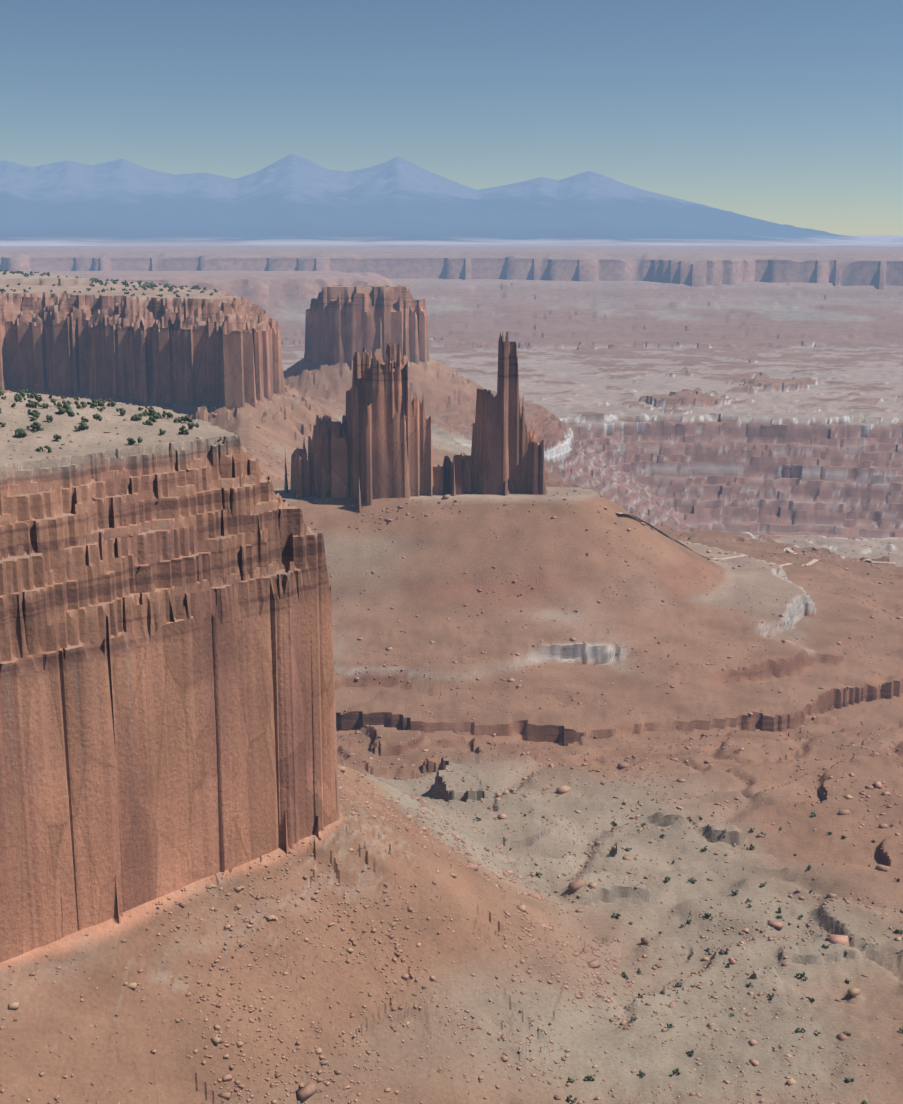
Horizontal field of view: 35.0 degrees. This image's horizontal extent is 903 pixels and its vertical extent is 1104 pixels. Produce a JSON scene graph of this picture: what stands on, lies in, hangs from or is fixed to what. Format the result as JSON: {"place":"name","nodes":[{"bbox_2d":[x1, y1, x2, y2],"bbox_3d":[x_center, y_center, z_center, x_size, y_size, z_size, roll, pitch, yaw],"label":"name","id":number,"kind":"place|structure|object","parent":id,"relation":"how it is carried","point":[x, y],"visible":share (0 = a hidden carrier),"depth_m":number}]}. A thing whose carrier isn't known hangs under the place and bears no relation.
{"place":"outdoors","nodes":[
{"label":"outdoors","id":0,"kind":"place"},
{"bbox_2d":[0,246,902,1103],"bbox_3d":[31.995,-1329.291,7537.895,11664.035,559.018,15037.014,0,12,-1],"label":"terrain","id":1,"kind":"structure","parent":0,"point":[172,722],"depth_m":819.27},
{"bbox_2d":[0,296,902,1103],"bbox_3d":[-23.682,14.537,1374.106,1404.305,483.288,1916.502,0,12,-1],"label":"talus rocks","id":2,"kind":"object","parent":1,"relation":"on","point":[306,1090],"visible":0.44,"depth_m":605.87},
{"bbox_2d":[0,270,902,1103],"bbox_3d":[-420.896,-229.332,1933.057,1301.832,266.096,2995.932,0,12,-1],"label":"juniper","id":3,"kind":"object","parent":1,"relation":"on","point":[150,412],"depth_m":607.98},
{"bbox_2d":[0,154,902,245],"bbox_3d":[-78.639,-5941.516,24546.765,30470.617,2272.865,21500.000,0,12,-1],"label":"plain mountains","id":4,"kind":"structure","parent":0,"point":[292,200],"depth_m":22266.94},
{"bbox_2d":[0,0,902,235],"label":"sky","id":5,"kind":"structure","parent":0,"point":[787,112]},
{"bbox_2d":[619,513,894,566],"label":"dirt road","id":6,"kind":"structure","parent":0,"point":[788,549],"depth_m":1519.70}
]}

